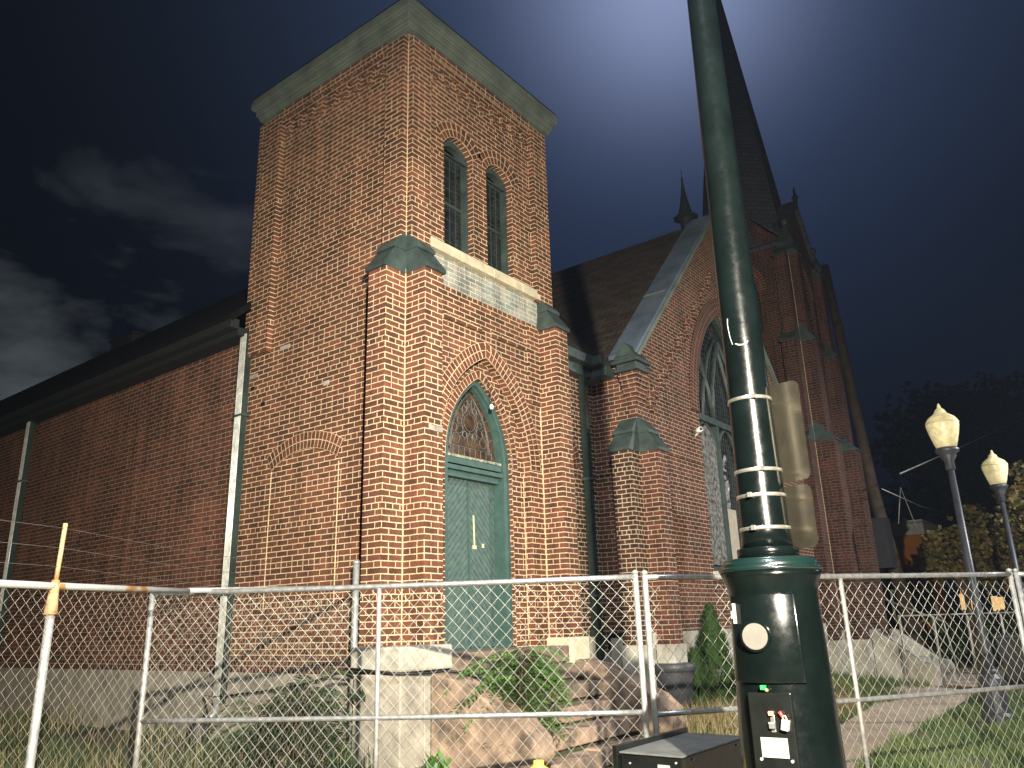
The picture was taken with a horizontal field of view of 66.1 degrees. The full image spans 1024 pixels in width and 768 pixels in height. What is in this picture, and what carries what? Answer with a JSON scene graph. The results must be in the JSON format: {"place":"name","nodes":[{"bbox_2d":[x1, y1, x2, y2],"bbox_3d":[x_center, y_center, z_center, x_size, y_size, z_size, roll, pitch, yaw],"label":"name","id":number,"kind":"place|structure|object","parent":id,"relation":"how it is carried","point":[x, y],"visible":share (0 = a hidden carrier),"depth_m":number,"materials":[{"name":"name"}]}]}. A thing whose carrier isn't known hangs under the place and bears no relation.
{"place":"outdoors","nodes":[
{"label":"outdoors","id":0,"kind":"place"},
{"bbox_2d":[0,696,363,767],"bbox_3d":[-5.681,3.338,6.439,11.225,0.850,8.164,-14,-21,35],"label":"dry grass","id":1,"kind":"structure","parent":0,"point":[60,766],"depth_m":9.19,"materials":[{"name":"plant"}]},
{"bbox_2d":[0,698,372,767],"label":"yard grass","id":2,"kind":"structure","parent":0,"point":[185,763],"depth_m":8.90,"materials":[{"name":"green plant"}]},
{"bbox_2d":[0,613,1023,767],"bbox_3d":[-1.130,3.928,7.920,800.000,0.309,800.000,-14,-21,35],"label":"ground","id":3,"kind":"structure","parent":0,"point":[125,749],"depth_m":10.02,"materials":[{"name":"green plant"}]},
{"bbox_2d":[0,520,359,767],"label":"old fence","id":4,"kind":"object","parent":3,"relation":"on","point":[53,587],"visible":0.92,"depth_m":5.29,"materials":[{"name":"metal"}]},
{"bbox_2d":[185,714,210,747],"bbox_3d":[-3.777,4.170,9.483,0.254,0.347,0.376,2,-17,-13],"label":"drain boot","id":5,"kind":"object","parent":3,"relation":"on","point":[196,730],"visible":0.49,"depth_m":9.33,"materials":[{"name":"plastic"}]},
{"bbox_2d":[196,669,356,767],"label":"shrub","id":6,"kind":"object","parent":3,"relation":"on","point":[319,739],"visible":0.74,"depth_m":7.66,"materials":[{"name":"green plant"}]},
{"bbox_2d":[132,570,649,767],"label":"fence panel","id":7,"kind":"object","parent":3,"relation":"on","point":[376,718],"visible":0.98,"depth_m":5.79,"materials":[{"name":"metal"}]},
{"bbox_2d":[424,748,450,767],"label":"weed","id":8,"kind":"object","parent":3,"relation":"on","point":[432,761],"visible":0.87,"depth_m":7.53,"materials":[{"name":"green plant"}]},
{"bbox_2d":[0,0,889,767],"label":"church","id":9,"kind":"structure","parent":3,"relation":"on","point":[406,356],"depth_m":11.29,"materials":[{"name":"brick"}]},
{"bbox_2d":[203,667,489,714],"bbox_3d":[-2.130,3.470,8.749,4.365,0.662,0.745,-14,-21,35],"label":"black hose","id":10,"kind":"object","parent":9,"relation":"attached to","point":[382,672],"visible":0.68,"depth_m":8.04,"materials":[{"name":"black rubber"}]},
{"bbox_2d":[347,687,366,701],"bbox_3d":[-1.512,3.104,7.886,0.350,0.146,0.210,-32,-34,59],"label":"weed","id":11,"kind":"object","parent":9,"relation":"attached to","point":[353,694],"visible":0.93,"depth_m":7.84,"materials":[{"name":"green plant"}]},
{"bbox_2d":[444,140,468,254],"bbox_3d":[-0.833,-2.529,10.796,0.115,1.753,0.596,-14,-21,35],"label":"tower window","id":12,"kind":"structure","parent":9,"relation":"in","point":[455,169],"depth_m":10.91,"materials":[{"name":"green glass"}]},
{"bbox_2d":[486,168,508,275],"bbox_3d":[-0.287,-2.339,11.473,0.115,1.753,0.596,-14,-21,35],"label":"tower window","id":13,"kind":"structure","parent":9,"relation":"in","point":[497,241],"depth_m":11.60,"materials":[{"name":"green glass"}]},
{"bbox_2d":[699,316,740,570],"bbox_3d":[4.225,1.067,15.582,0.180,5.255,2.996,-14,-21,35],"label":"gable window","id":14,"kind":"structure","parent":9,"relation":"in","point":[714,415],"depth_m":15.13,"materials":[{"name":"grey glass"}]},
{"bbox_2d":[530,760,547,767],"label":"hydrant","id":15,"kind":"object","parent":3,"relation":"on","point":[538,763],"visible":1,"depth_m":4.55,"materials":[{"name":"yellow paint"}]},
{"bbox_2d":[431,645,686,767],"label":"side steps","id":16,"kind":"structure","parent":3,"relation":"on","point":[589,702],"depth_m":8.06,"materials":[{"name":"stone"}]},
{"bbox_2d":[444,646,575,752],"bbox_3d":[-0.023,3.139,7.822,1.361,1.003,1.275,-14,-21,35],"label":"shrub","id":17,"kind":"object","parent":16,"relation":"on","point":[527,679],"visible":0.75,"depth_m":7.67,"materials":[{"name":"green plant"}]},
{"bbox_2d":[654,662,695,709],"bbox_3d":[2.314,4.297,11.112,0.600,0.670,0.600,-14,-21,35],"label":"grey tub","id":18,"kind":"object","parent":3,"relation":"on","point":[675,677],"visible":0.73,"depth_m":10.93,"materials":[{"name":"grey plastic"}]},
{"bbox_2d":[612,727,741,767],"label":"utility box","id":19,"kind":"object","parent":3,"relation":"on","point":[682,747],"visible":0.93,"depth_m":4.45,"materials":[{"name":"black metal"}]},
{"bbox_2d":[687,603,736,713],"bbox_3d":[2.984,4.094,11.790,1.024,1.576,1.310,-14,-21,35],"label":"cypress","id":20,"kind":"object","parent":3,"relation":"on","point":[707,644],"visible":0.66,"depth_m":11.59,"materials":[{"name":"green plant"}]},
{"bbox_2d":[681,671,868,735],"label":"front dry grass","id":21,"kind":"structure","parent":3,"relation":"on","point":[725,723],"depth_m":10.05,"materials":[{"name":"beige plant"}]},
{"bbox_2d":[685,669,930,734],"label":"front grass","id":22,"kind":"structure","parent":3,"relation":"on","point":[862,680],"depth_m":15.31,"materials":[{"name":"green plant"}]},
{"bbox_2d":[641,568,1023,767],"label":"fence panel","id":23,"kind":"object","parent":3,"relation":"on","point":[857,699],"visible":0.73,"depth_m":6.14,"materials":[{"name":"metal"}]},
{"bbox_2d":[821,264,925,647],"bbox_3d":[9.987,1.826,22.079,1.253,11.957,1.228,-14,-21,35],"label":"utility pole","id":24,"kind":"object","parent":3,"relation":"on","point":[887,555],"visible":0.62,"depth_m":21.73,"materials":[{"name":"brown wood"}]},
{"bbox_2d":[883,487,953,531],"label":"service wires","id":25,"kind":"object","parent":24,"relation":"attached to","point":[908,507],"visible":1,"depth_m":21.44,"materials":[{"name":"grey metal"}]},
{"bbox_2d":[869,599,960,685],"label":"front stairs","id":26,"kind":"structure","parent":3,"relation":"on","point":[893,657],"depth_m":17.39,"materials":[{"name":"concrete"}]},
{"bbox_2d":[869,368,1023,627],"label":"night tree","id":27,"kind":"object","parent":3,"relation":"on","point":[974,424],"visible":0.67,"depth_m":41.26,"materials":[{"name":"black plant"}]},
{"bbox_2d":[897,611,1020,688],"bbox_3d":[9.704,5.598,16.559,3.278,1.500,0.100,1,-17,-10],"label":"fence","id":28,"kind":"object","parent":3,"relation":"on","point":[938,647],"visible":0.63,"depth_m":16.50,"materials":[{"name":"metal"}]},
{"bbox_2d":[898,597,1023,667],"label":"shrub","id":29,"kind":"object","parent":3,"relation":"on","point":[964,638],"visible":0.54,"depth_m":22.42,"materials":[{"name":"green plant"}]},
{"bbox_2d":[925,404,1013,723],"bbox_3d":[6.960,2.598,12.037,0.494,4.770,0.494,-14,-21,35],"label":"acorn lamp","id":30,"kind":"object","parent":3,"relation":"on","point":[942,426],"visible":0.96,"depth_m":11.99,"materials":[{"name":"metal"}]},
{"bbox_2d":[915,503,1023,673],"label":"street tree","id":31,"kind":"object","parent":3,"relation":"on","point":[934,550],"visible":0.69,"depth_m":20.27,"materials":[{"name":"green plant"}]},
{"bbox_2d":[937,653,1006,684],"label":"grass","id":32,"kind":"structure","parent":3,"relation":"on","point":[964,661],"depth_m":23.62,"materials":[{"name":"green plant"}]},
{"bbox_2d":[981,450,1023,594],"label":"acorn lamp","id":33,"kind":"object","parent":3,"relation":"on","point":[994,467],"visible":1,"depth_m":16.21,"materials":[{"name":"metal"}]},
{"bbox_2d":[991,460,1023,552],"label":"street tree","id":34,"kind":"object","parent":3,"relation":"on","point":[1014,502],"visible":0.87,"depth_m":18.29,"materials":[{"name":"green plant"}]},
{"bbox_2d":[1012,568,1023,621],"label":"fence panel","id":35,"kind":"object","parent":3,"relation":"on","point":[1017,573],"visible":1,"depth_m":6.90,"materials":[{"name":"metal"}]},
{"bbox_2d":[0,0,1023,613],"label":"sky","id":36,"kind":"structure","parent":0,"point":[130,130],"materials":[{"name":"blue"}]},
{"bbox_2d":[869,504,907,628],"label":"dark house","id":37,"kind":"structure","parent":0,"point":[892,517],"depth_m":36.32,"materials":[{"name":"grey"}]},
{"bbox_2d":[890,519,952,654],"bbox_3d":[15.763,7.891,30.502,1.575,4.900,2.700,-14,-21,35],"label":"orange house","id":38,"kind":"structure","parent":0,"point":[907,536],"depth_m":29.77,"materials":[{"name":"paint"}]},
{"bbox_2d":[890,589,920,621],"bbox_3d":[14.766,8.323,29.580,0.900,1.193,0.039,-14,-21,35],"label":"window","id":39,"kind":"structure","parent":38,"relation":"in","point":[893,599],"depth_m":29.68,"materials":[{"name":"black glass"}]},
{"bbox_2d":[913,588,939,621],"bbox_3d":[15.289,8.191,29.195,0.900,1.193,0.039,-14,-21,35],"label":"window","id":40,"kind":"structure","parent":38,"relation":"in","point":[922,600],"depth_m":29.15,"materials":[{"name":"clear glass"}]},
{"bbox_2d":[840,658,1004,767],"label":"sidewalk","id":41,"kind":"structure","parent":0,"point":[878,723],"depth_m":12.49,"materials":[{"name":"grey concrete"}]},
{"bbox_2d":[850,681,1023,767],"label":"verge grass","id":42,"kind":"structure","parent":0,"point":[972,736],"depth_m":9.23,"materials":[{"name":"green plant"}]},
{"bbox_2d":[899,419,1023,473],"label":"overhead cable","id":43,"kind":"object","parent":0,"point":[959,447],"visible":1,"depth_m":26.56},
{"bbox_2d":[959,590,1004,610],"bbox_3d":[17.959,8.116,30.145,1.450,1.146,0.038,-11,-19,28],"label":"lit porch","id":44,"kind":"object","parent":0,"point":[996,605],"visible":0.38,"depth_m":29.86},
{"bbox_2d":[992,633,1023,684],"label":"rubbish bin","id":45,"kind":"object","parent":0,"point":[1014,656],"visible":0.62,"depth_m":15.61,"materials":[{"name":"black plastic"}]},
{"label":"street pavement","id":46,"kind":"structure","parent":0,"visible":0},
{"bbox_2d":[687,0,846,767],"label":"light pole","id":47,"kind":"object","parent":46,"relation":"on","point":[788,716],"visible":1,"depth_m":3.31,"materials":[{"name":"metal"}]},
{"bbox_2d":[730,593,806,682],"bbox_3d":[1.014,1.018,3.153,0.280,0.341,0.081,-14,-21,35],"label":"meter door","id":48,"kind":"structure","parent":47,"relation":"in","point":[782,661],"depth_m":3.12,"materials":[{"name":"green metal"}]},
{"bbox_2d":[769,381,810,482],"bbox_3d":[1.210,0.222,3.556,0.010,0.450,0.240,13,-22,-40],"label":"sign plate","id":49,"kind":"object","parent":47,"relation":"attached to","point":[790,431],"visible":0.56,"depth_m":3.51,"materials":[{"name":"metal"}]},
{"bbox_2d":[784,484,817,548],"bbox_3d":[1.215,0.585,3.444,0.010,0.270,0.235,13,-22,-40],"label":"sign plate","id":50,"kind":"object","parent":47,"relation":"attached to","point":[801,513],"visible":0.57,"depth_m":3.40,"materials":[{"name":"metal"}]}
]}

